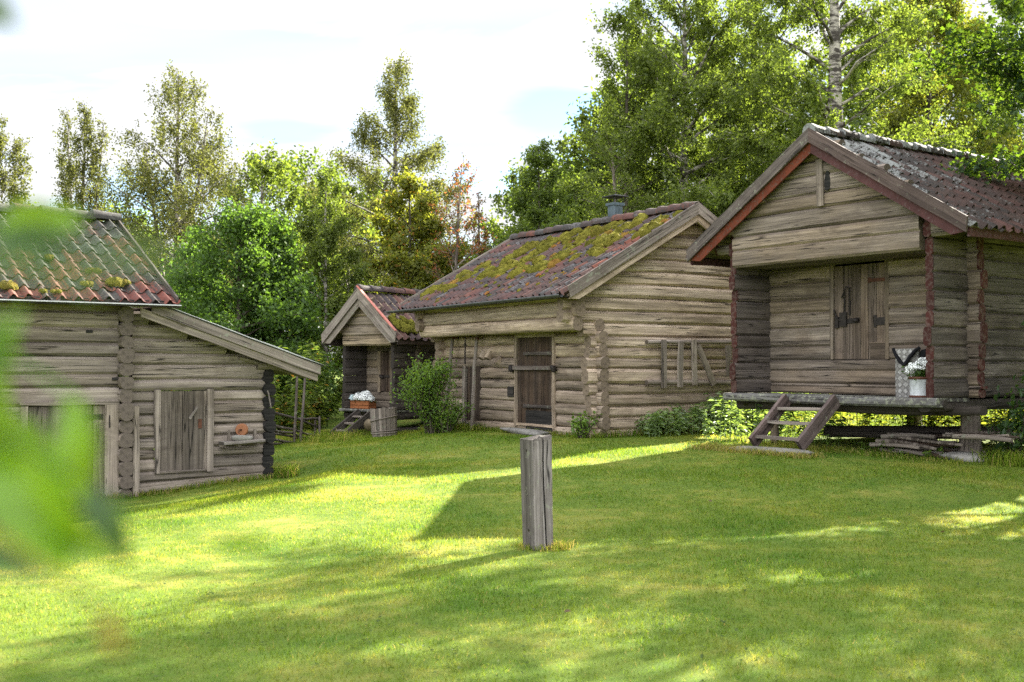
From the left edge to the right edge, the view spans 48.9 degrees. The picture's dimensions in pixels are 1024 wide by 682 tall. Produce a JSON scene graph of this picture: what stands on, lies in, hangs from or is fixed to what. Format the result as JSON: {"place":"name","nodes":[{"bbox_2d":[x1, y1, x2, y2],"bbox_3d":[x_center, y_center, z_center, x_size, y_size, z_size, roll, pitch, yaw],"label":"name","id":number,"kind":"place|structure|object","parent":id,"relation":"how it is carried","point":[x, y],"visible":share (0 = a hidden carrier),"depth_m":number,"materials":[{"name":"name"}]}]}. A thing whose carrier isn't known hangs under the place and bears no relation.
{"place":"outdoors","nodes":[
{"label":"outdoors","id":0,"kind":"place"},
{"bbox_2d":[0,369,1023,681],"bbox_3d":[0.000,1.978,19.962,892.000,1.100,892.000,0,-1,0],"label":"ground","id":1,"kind":"structure","parent":0,"point":[172,675],"depth_m":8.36,"materials":[{"name":"green plant"}]},
{"bbox_2d":[0,113,36,204],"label":"birch tree","id":2,"kind":"object","parent":1,"relation":"on","point":[13,188],"visible":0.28,"depth_m":42.31,"materials":[{"name":"green plant"}]},
{"bbox_2d":[49,96,114,220],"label":"birch tree","id":3,"kind":"object","parent":1,"relation":"on","point":[70,172],"visible":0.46,"depth_m":40.16,"materials":[{"name":"green plant"}]},
{"bbox_2d":[102,196,153,307],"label":"tree","id":4,"kind":"object","parent":1,"relation":"on","point":[119,205],"depth_m":49.94,"materials":[{"name":"green plant"}]},
{"bbox_2d":[0,0,280,681],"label":"sapling","id":5,"kind":"object","parent":1,"relation":"on","point":[41,480],"visible":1,"depth_m":0.44,"materials":[{"name":"green plant"}]},
{"bbox_2d":[128,220,171,376],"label":"tree","id":6,"kind":"object","parent":1,"relation":"on","point":[149,234],"visible":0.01,"depth_m":45.66,"materials":[{"name":"green plant"}]},
{"bbox_2d":[0,203,323,500],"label":"log barn","id":7,"kind":"structure","parent":1,"relation":"on","point":[92,350],"depth_m":16.68,"materials":[{"name":"brown wood"}]},
{"bbox_2d":[28,405,109,500],"bbox_3d":[-6.253,1.606,15.931,1.110,1.370,0.099,1,-2,-38],"label":"door","id":8,"kind":"structure","parent":7,"relation":"in","point":[46,417],"depth_m":16.12,"materials":[{"name":"grey wood"}]},
{"bbox_2d":[219,423,264,446],"bbox_3d":[-4.182,1.459,17.463,0.681,0.362,0.216,1,-2,-38],"label":"grindstone","id":9,"kind":"object","parent":7,"relation":"attached to","point":[240,437],"visible":1,"depth_m":17.40,"materials":[{"name":"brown wood"}]},
{"bbox_2d":[92,59,265,321],"bbox_3d":[-11.254,-3.334,37.817,5.952,12.251,6.288,0,-1,0],"label":"birch tree","id":10,"kind":"object","parent":1,"relation":"on","point":[177,215],"visible":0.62,"depth_m":37.51,"materials":[{"name":"green plant"}]},
{"bbox_2d":[160,224,246,325],"bbox_3d":[-9.359,-0.349,33.634,3.800,6.262,4.531,1,-1,-24],"label":"broadleaf tree","id":11,"kind":"object","parent":1,"relation":"on","point":[181,253],"visible":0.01,"depth_m":33.30,"materials":[{"name":"green plant"}]},
{"bbox_2d":[166,215,273,337],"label":"tree","id":12,"kind":"object","parent":1,"relation":"on","point":[219,237],"visible":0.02,"depth_m":41.79,"materials":[{"name":"green plant"}]},
{"bbox_2d":[166,342,334,430],"bbox_3d":[-3.782,1.080,30.326,13.354,2.779,5.782,1,-1,-23],"label":"thicket","id":13,"kind":"object","parent":1,"relation":"on","point":[310,396],"visible":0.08,"depth_m":28.44,"materials":[{"name":"green plant"}]},
{"bbox_2d":[161,192,342,406],"bbox_3d":[-7.489,-0.657,30.970,5.326,6.836,4.973,-1,-1,22],"label":"broadleaf tree","id":14,"kind":"object","parent":1,"relation":"on","point":[238,226],"visible":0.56,"depth_m":30.52,"materials":[{"name":"green plant"}]},
{"bbox_2d":[214,137,321,346],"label":"tree","id":15,"kind":"object","parent":1,"relation":"on","point":[270,166],"visible":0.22,"depth_m":43.88,"materials":[{"name":"green plant"}]},
{"bbox_2d":[229,207,332,400],"bbox_3d":[-6.616,-0.532,32.089,3.171,6.575,3.120,0,-1,0],"label":"broadleaf tree","id":16,"kind":"object","parent":1,"relation":"on","point":[284,272],"visible":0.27,"depth_m":31.79,"materials":[{"name":"green plant"}]},
{"bbox_2d":[265,376,320,444],"bbox_3d":[-4.707,1.462,24.359,0.371,1.923,4.054,0,-1,11],"label":"pole fence","id":17,"kind":"object","parent":1,"relation":"on","point":[302,419],"visible":0.41,"depth_m":24.44,"materials":[{"name":"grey wood"}]},
{"bbox_2d":[272,390,326,429],"bbox_3d":[-5.797,1.803,28.555,2.022,1.205,2.797,0,-1,0],"label":"yellow brush","id":18,"kind":"object","parent":1,"relation":"on","point":[308,416],"visible":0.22,"depth_m":28.30,"materials":[{"name":"green plant"}]},
{"bbox_2d":[242,143,383,397],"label":"tree","id":19,"kind":"object","parent":1,"relation":"on","point":[301,167],"visible":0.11,"depth_m":47.69,"materials":[{"name":"green plant"}]},
{"bbox_2d":[286,159,371,419],"bbox_3d":[-5.722,-1.390,33.877,3.334,8.158,2.787,-1,-1,27],"label":"birch tree","id":20,"kind":"object","parent":1,"relation":"on","point":[321,247],"visible":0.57,"depth_m":33.78,"materials":[{"name":"green plant"}]},
{"bbox_2d":[306,198,380,361],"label":"tree","id":21,"kind":"object","parent":1,"relation":"on","point":[340,275],"visible":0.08,"depth_m":44.78,"materials":[{"name":"green plant"}]},
{"bbox_2d":[329,409,369,434],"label":"wooden steps","id":22,"kind":"structure","parent":1,"relation":"on","point":[351,418],"depth_m":26.90,"materials":[{"name":"grey wood"}]},
{"bbox_2d":[333,161,390,346],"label":"tree","id":23,"kind":"object","parent":1,"relation":"on","point":[359,195],"visible":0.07,"depth_m":49.32,"materials":[{"name":"green plant"}]},
{"bbox_2d":[321,284,435,431],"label":"storehouse","id":24,"kind":"structure","parent":1,"relation":"on","point":[370,335],"depth_m":27.46,"materials":[{"name":"brown wood"}]},
{"bbox_2d":[349,390,376,408],"bbox_3d":[-3.666,1.441,27.811,0.840,0.456,0.397,-1,-2,41],"label":"flower box","id":25,"kind":"object","parent":24,"relation":"on","point":[363,400],"visible":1,"depth_m":27.66,"materials":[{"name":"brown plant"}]},
{"bbox_2d":[364,417,370,430],"bbox_3d":[-3.325,1.889,26.326,0.300,0.451,0.078,0,-1,8],"label":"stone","id":26,"kind":"object","parent":24,"relation":"hanging from","point":[367,425],"visible":0.65,"depth_m":26.30,"materials":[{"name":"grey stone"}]},
{"bbox_2d":[379,352,389,390],"bbox_3d":[-3.151,0.751,27.939,0.360,0.976,0.111,-1,-2,41],"label":"door","id":27,"kind":"structure","parent":24,"relation":"in","point":[385,359],"depth_m":27.95,"materials":[{"name":"brown wood"}]},
{"bbox_2d":[290,48,476,293],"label":"pine tree","id":28,"kind":"object","parent":1,"relation":"on","point":[390,105],"visible":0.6,"depth_m":41.78,"materials":[{"name":"green plant"}]},
{"bbox_2d":[369,407,397,436],"bbox_3d":[-2.886,1.851,25.424,0.650,0.709,0.651,-6,-3,40],"label":"wooden barrel","id":29,"kind":"object","parent":1,"relation":"on","point":[383,421],"visible":0.94,"depth_m":25.17,"materials":[{"name":"grey wood"}]},
{"bbox_2d":[360,166,472,295],"bbox_3d":[-3.073,-1.491,35.873,3.845,8.144,3.908,0,-1,0],"label":"maple tree","id":30,"kind":"object","parent":1,"relation":"on","point":[402,251],"visible":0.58,"depth_m":35.63,"materials":[{"name":"green plant"}]},
{"bbox_2d":[389,351,474,433],"bbox_3d":[-1.670,1.111,23.504,1.689,1.824,1.320,-1,-1,33],"label":"rose bush","id":31,"kind":"object","parent":1,"relation":"on","point":[432,388],"visible":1,"depth_m":23.38,"materials":[{"name":"green plant"}]},
{"bbox_2d":[444,336,454,414],"bbox_3d":[-1.396,0.846,24.835,0.322,1.974,0.098,1,-2,-39],"label":"leaning pole","id":32,"kind":"object","parent":1,"relation":"on","point":[451,350],"visible":0.48,"depth_m":24.84,"materials":[{"name":"grey wood"}]},
{"bbox_2d":[421,152,497,281],"bbox_3d":[-1.446,-1.598,33.940,2.566,8.135,2.349,0,-1,0],"label":"rowan tree","id":33,"kind":"object","parent":1,"relation":"on","point":[457,236],"visible":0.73,"depth_m":34.00,"materials":[{"name":"brown plant"}]},
{"bbox_2d":[448,235,473,262],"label":"tree","id":34,"kind":"object","parent":1,"relation":"on","point":[466,249],"visible":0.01,"depth_m":47.90,"materials":[{"name":"plant"}]},
{"bbox_2d":[470,335,478,430],"bbox_3d":[-0.804,0.888,23.885,0.109,2.019,0.367,-1,-1,22],"label":"leaning pole","id":35,"kind":"object","parent":1,"relation":"on","point":[474,379],"visible":0.91,"depth_m":23.87,"materials":[{"name":"grey wood"}]},
{"bbox_2d":[459,192,490,265],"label":"rowan tree","id":36,"kind":"object","parent":1,"relation":"on","point":[480,215],"visible":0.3,"depth_m":36.97,"materials":[{"name":"green plant"}]},
{"bbox_2d":[468,235,499,261],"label":"tree","id":37,"kind":"object","parent":1,"relation":"on","point":[488,246],"visible":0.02,"depth_m":45.86,"materials":[{"name":"green plant"}]},
{"bbox_2d":[468,157,536,258],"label":"tree","id":38,"kind":"object","parent":1,"relation":"on","point":[491,225],"visible":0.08,"depth_m":48.81,"materials":[{"name":"green plant"}]},
{"bbox_2d":[0,465,1023,681],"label":"clover","id":39,"kind":"object","parent":1,"relation":"on","point":[649,636],"visible":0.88,"depth_m":7.22,"materials":[{"name":"green plant"}]},
{"bbox_2d":[499,427,549,435],"bbox_3d":[0.232,1.759,21.884,0.400,0.126,1.488,1,-1,-32],"label":"stone step","id":40,"kind":"object","parent":1,"relation":"on","point":[530,432],"visible":0.8,"depth_m":21.58,"materials":[{"name":"grey stone"}]},
{"bbox_2d":[480,136,581,244],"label":"tree","id":41,"kind":"object","parent":1,"relation":"on","point":[513,219],"visible":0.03,"depth_m":46.04,"materials":[{"name":"green plant"}]},
{"bbox_2d":[494,136,574,244],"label":"aspen tree","id":42,"kind":"object","parent":1,"relation":"on","point":[541,195],"visible":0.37,"depth_m":39.92,"materials":[{"name":"green plant"}]},
{"bbox_2d":[520,434,552,550],"bbox_3d":[0.220,1.390,9.844,0.233,1.148,0.211,1,-1,-30],"label":"wooden post","id":43,"kind":"object","parent":1,"relation":"on","point":[536,483],"visible":0.87,"depth_m":9.77,"materials":[{"name":"grey wood"}]},
{"bbox_2d":[69,421,1023,552],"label":"long grass","id":44,"kind":"structure","parent":1,"relation":"on","point":[290,470],"depth_m":17.35,"materials":[{"name":"green plant"}]},
{"bbox_2d":[276,340,817,420],"bbox_3d":[0.050,0.901,36.938,48.233,3.421,12.568,0,-1,0],"label":"forest brush","id":45,"kind":"object","parent":1,"relation":"on","point":[333,408],"visible":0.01,"depth_m":33.45,"materials":[{"name":"green plant"}]},
{"bbox_2d":[541,172,599,228],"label":"aspen tree","id":46,"kind":"object","parent":1,"relation":"on","point":[567,200],"visible":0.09,"depth_m":36.70,"materials":[{"name":"green plant"}]},
{"bbox_2d":[386,194,770,437],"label":"log house","id":47,"kind":"structure","parent":1,"relation":"on","point":[617,321],"depth_m":21.78,"materials":[{"name":"brown wood"}]},
{"bbox_2d":[467,366,481,421],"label":"wooden planks","id":48,"kind":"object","parent":47,"relation":"in","point":[469,369],"depth_m":24.30,"materials":[{"name":"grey wood"}]},
{"bbox_2d":[508,337,556,430],"bbox_3d":[0.410,0.845,22.306,0.181,1.822,1.653,1,-1,-32],"label":"door","id":49,"kind":"structure","parent":47,"relation":"in","point":[535,368],"depth_m":22.29,"materials":[{"name":"brown wood"}]},
{"bbox_2d":[512,89,648,229],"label":"tree","id":50,"kind":"object","parent":1,"relation":"on","point":[582,117],"visible":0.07,"depth_m":43.66,"materials":[{"name":"green plant"}]},
{"bbox_2d":[566,411,602,437],"bbox_3d":[1.319,1.521,20.505,0.678,0.519,0.548,0,-1,0],"label":"shrub","id":51,"kind":"object","parent":1,"relation":"on","point":[581,426],"visible":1,"depth_m":20.46,"materials":[{"name":"green plant"}]},
{"bbox_2d":[577,123,652,220],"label":"tree","id":52,"kind":"object","parent":1,"relation":"on","point":[600,204],"visible":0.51,"depth_m":32.99,"materials":[{"name":"green plant"}]},
{"bbox_2d":[526,32,711,218],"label":"tree","id":53,"kind":"object","parent":1,"relation":"on","point":[584,164],"visible":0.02,"depth_m":43.82,"materials":[{"name":"green plant"}]},
{"bbox_2d":[553,19,713,231],"bbox_3d":[3.645,-3.764,34.766,4.962,12.381,5.187,-1,-2,35],"label":"alder tree","id":54,"kind":"object","parent":1,"relation":"on","point":[609,85],"visible":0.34,"depth_m":34.92,"materials":[{"name":"green plant"}]},
{"bbox_2d":[576,0,824,224],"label":"birch tree","id":55,"kind":"object","parent":1,"relation":"on","point":[707,87],"visible":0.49,"depth_m":34.59,"materials":[{"name":"green plant"}]},
{"bbox_2d":[654,22,778,194],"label":"tree","id":56,"kind":"object","parent":1,"relation":"on","point":[690,55],"visible":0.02,"depth_m":46.76,"materials":[{"name":"green plant"}]},
{"bbox_2d":[634,390,846,441],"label":"nettles","id":57,"kind":"object","parent":1,"relation":"on","point":[724,412],"visible":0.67,"depth_m":20.72,"materials":[{"name":"green plant"}]},
{"bbox_2d":[651,0,843,213],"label":"birch tree","id":58,"kind":"object","parent":1,"relation":"on","point":[811,63],"visible":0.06,"depth_m":38.09,"materials":[{"name":"green plant"}]},
{"bbox_2d":[729,446,813,454],"bbox_3d":[3.919,1.674,17.079,0.389,0.136,1.690,1,-1,-35],"label":"flat stone","id":59,"kind":"object","parent":1,"relation":"on","point":[782,450],"visible":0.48,"depth_m":16.79,"materials":[{"name":"grey stone"}]},
{"bbox_2d":[748,394,839,449],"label":"wooden steps","id":60,"kind":"structure","parent":59,"relation":"on","point":[816,424],"depth_m":17.08,"materials":[{"name":"brown wood"}]},
{"bbox_2d":[703,16,863,176],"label":"tree","id":61,"kind":"object","parent":1,"relation":"on","point":[779,41],"depth_m":47.77,"materials":[{"name":"green plant"}]},
{"bbox_2d":[699,0,983,214],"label":"birch tree","id":62,"kind":"object","parent":1,"relation":"on","point":[788,74],"visible":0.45,"depth_m":32.59,"materials":[{"name":"green plant"}]},
{"bbox_2d":[685,123,1023,453],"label":"raised storehouse","id":63,"kind":"structure","parent":1,"relation":"on","point":[851,259],"depth_m":17.37,"materials":[{"name":"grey wood"}]},
{"bbox_2d":[833,262,884,358],"bbox_3d":[5.517,-0.466,17.920,0.133,1.500,0.989,1,-1,-35],"label":"door","id":64,"kind":"structure","parent":63,"relation":"in","point":[859,311],"depth_m":17.92,"materials":[{"name":"brown wood"}]},
{"bbox_2d":[892,346,925,396],"bbox_3d":[5.936,0.457,16.829,0.276,0.761,0.545,1,-2,-38],"label":"woven basket","id":65,"kind":"object","parent":63,"relation":"on","point":[904,357],"visible":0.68,"depth_m":16.83,"materials":[{"name":"wicker"}]},
{"bbox_2d":[901,357,927,397],"bbox_3d":[5.983,0.526,16.416,0.594,0.596,0.481,-1,-1,34],"label":"flower pail","id":66,"kind":"object","parent":63,"relation":"on","point":[918,384],"visible":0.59,"depth_m":16.31,"materials":[{"name":"white metal"}]},
{"bbox_2d":[952,434,1012,442],"bbox_3d":[6.641,1.366,15.900,0.109,0.087,0.949,1,-1,-32],"label":"cut branch","id":67,"kind":"object","parent":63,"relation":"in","point":[978,436],"visible":1,"depth_m":15.90,"materials":[{"name":"grey wood"}]},
{"bbox_2d":[942,434,1008,436],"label":"cut branch","id":68,"kind":"object","parent":67,"relation":"on","point":[999,435],"visible":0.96,"depth_m":15.79,"materials":[{"name":"grey plant"}]},
{"bbox_2d":[780,433,949,455],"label":"shade weeds","id":69,"kind":"object","parent":1,"relation":"on","point":[862,443],"visible":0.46,"depth_m":17.94,"materials":[{"name":"green plant"}]},
{"bbox_2d":[731,392,1023,447],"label":"undergrowth","id":70,"kind":"object","parent":1,"relation":"on","point":[951,421],"visible":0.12,"depth_m":20.52,"materials":[{"name":"green plant"}]},
{"bbox_2d":[813,10,970,151],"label":"tree","id":71,"kind":"object","parent":1,"relation":"on","point":[845,94],"visible":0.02,"depth_m":49.05,"materials":[{"name":"green plant"}]},
{"bbox_2d":[879,447,919,455],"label":"cut branch","id":72,"kind":"object","parent":1,"relation":"on","point":[882,448],"visible":0.34,"depth_m":17.39,"materials":[{"name":"grey plant"}]},
{"bbox_2d":[892,448,925,455],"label":"cut branch","id":73,"kind":"object","parent":1,"relation":"on","point":[910,451],"visible":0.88,"depth_m":16.82,"materials":[{"name":"grey wood"}]},
{"bbox_2d":[869,442,920,448],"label":"cut branch","id":74,"kind":"object","parent":73,"relation":"on","point":[873,444],"visible":1,"depth_m":17.10,"materials":[{"name":"grey wood"}]},
{"bbox_2d":[875,439,935,449],"bbox_3d":[5.918,1.545,16.940,0.108,0.088,1.071,1,1,-33],"label":"cut branch","id":75,"kind":"object","parent":74,"relation":"on","point":[903,442],"visible":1,"depth_m":16.98,"materials":[{"name":"grey plant"}]},
{"bbox_2d":[881,433,935,438],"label":"cut branch","id":76,"kind":"object","parent":75,"relation":"on","point":[898,435],"visible":1,"depth_m":17.02,"materials":[{"name":"grey wood"}]},
{"bbox_2d":[823,426,1013,438],"bbox_3d":[6.428,1.468,18.128,0.237,0.335,3.419,1,-1,-35],"label":"fallen log","id":77,"kind":"object","parent":1,"relation":"on","point":[861,431],"visible":0.61,"depth_m":18.50,"materials":[{"name":"brown wood"}]},
{"bbox_2d":[901,448,949,459],"bbox_3d":[6.155,1.686,16.820,0.102,0.094,1.024,1,1,-24],"label":"cut branch","id":78,"kind":"object","parent":1,"relation":"on","point":[934,454],"visible":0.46,"depth_m":16.67,"materials":[{"name":"grey wood"}]},
{"bbox_2d":[861,0,1023,158],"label":"ash tree","id":79,"kind":"object","parent":1,"relation":"on","point":[961,89],"visible":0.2,"depth_m":42.64,"materials":[{"name":"green plant"}]},
{"bbox_2d":[895,0,1023,187],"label":"maple tree","id":80,"kind":"object","parent":1,"relation":"on","point":[1012,50],"visible":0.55,"depth_m":19.95,"materials":[{"name":"green plant"}]},
{"bbox_2d":[939,451,987,461],"bbox_3d":[6.598,1.708,16.369,0.548,0.194,0.742,1,-1,-35],"label":"corner stone","id":81,"kind":"object","parent":1,"relation":"on","point":[965,456],"visible":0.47,"depth_m":16.21,"materials":[{"name":"grey stone"}]},
{"bbox_2d":[919,9,1022,151],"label":"tree","id":82,"kind":"object","parent":1,"relation":"on","point":[973,97],"depth_m":51.63,"materials":[{"name":"green plant"}]},
{"bbox_2d":[923,0,1023,168],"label":"ash tree","id":83,"kind":"object","parent":1,"relation":"on","point":[976,110],"visible":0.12,"depth_m":45.69,"materials":[{"name":"green plant"}]},
{"bbox_2d":[926,0,1023,34],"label":"maple tree","id":84,"kind":"object","parent":1,"relation":"on","point":[990,19],"visible":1,"depth_m":15.29,"materials":[{"name":"green plant"}]},
{"bbox_2d":[978,321,1023,455],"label":"climbing shrub","id":85,"kind":"object","parent":1,"relation":"on","point":[1003,427],"visible":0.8,"depth_m":16.09,"materials":[{"name":"green plant"}]},
{"bbox_2d":[0,0,1023,356],"label":"sky","id":86,"kind":"structure","parent":0,"point":[494,77],"materials":[{"name":"white"}]},
{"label":"cut branch","id":87,"kind":"object","parent":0,"visible":0},
{"bbox_2d":[941,447,985,452],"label":"cut branch","id":88,"kind":"object","parent":87,"relation":"on","point":[955,449],"visible":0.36,"depth_m":16.96,"materials":[{"name":"grey wood"}]},
{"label":"cut branch","id":89,"kind":"object","parent":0,"visible":0},
{"bbox_2d":[896,439,953,446],"bbox_3d":[6.188,1.532,16.900,0.117,0.090,0.936,1,-2,-39],"label":"cut branch","id":90,"kind":"object","parent":89,"relation":"on","point":[934,445],"visible":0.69,"depth_m":16.80,"materials":[{"name":"grey wood"}]},
{"bbox_2d":[898,437,962,445],"bbox_3d":[6.189,1.482,16.722,0.084,0.067,1.086,1,1,-33],"label":"cut branch","id":91,"kind":"object","parent":90,"relation":"on","point":[930,441],"visible":1,"depth_m":16.70,"materials":[{"name":"grey wood"}]},
{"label":"cut branch","id":92,"kind":"object","parent":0,"visible":0},
{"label":"cut branch","id":93,"kind":"object","parent":92,"relation":"on","visible":0},
{"bbox_2d":[955,433,1019,437],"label":"cut branch","id":94,"kind":"object","parent":93,"relation":"on","point":[1010,436],"visible":0.53,"depth_m":16.08,"materials":[{"name":"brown wood"}]},
{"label":"cut branch","id":95,"kind":"object","parent":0,"visible":0},
{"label":"cut branch","id":96,"kind":"object","parent":95,"relation":"on","visible":0},
{"bbox_2d":[951,431,1019,435],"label":"cut branch","id":97,"kind":"object","parent":96,"relation":"on","point":[986,432],"visible":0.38,"depth_m":16.44,"materials":[{"name":"grey wood"}]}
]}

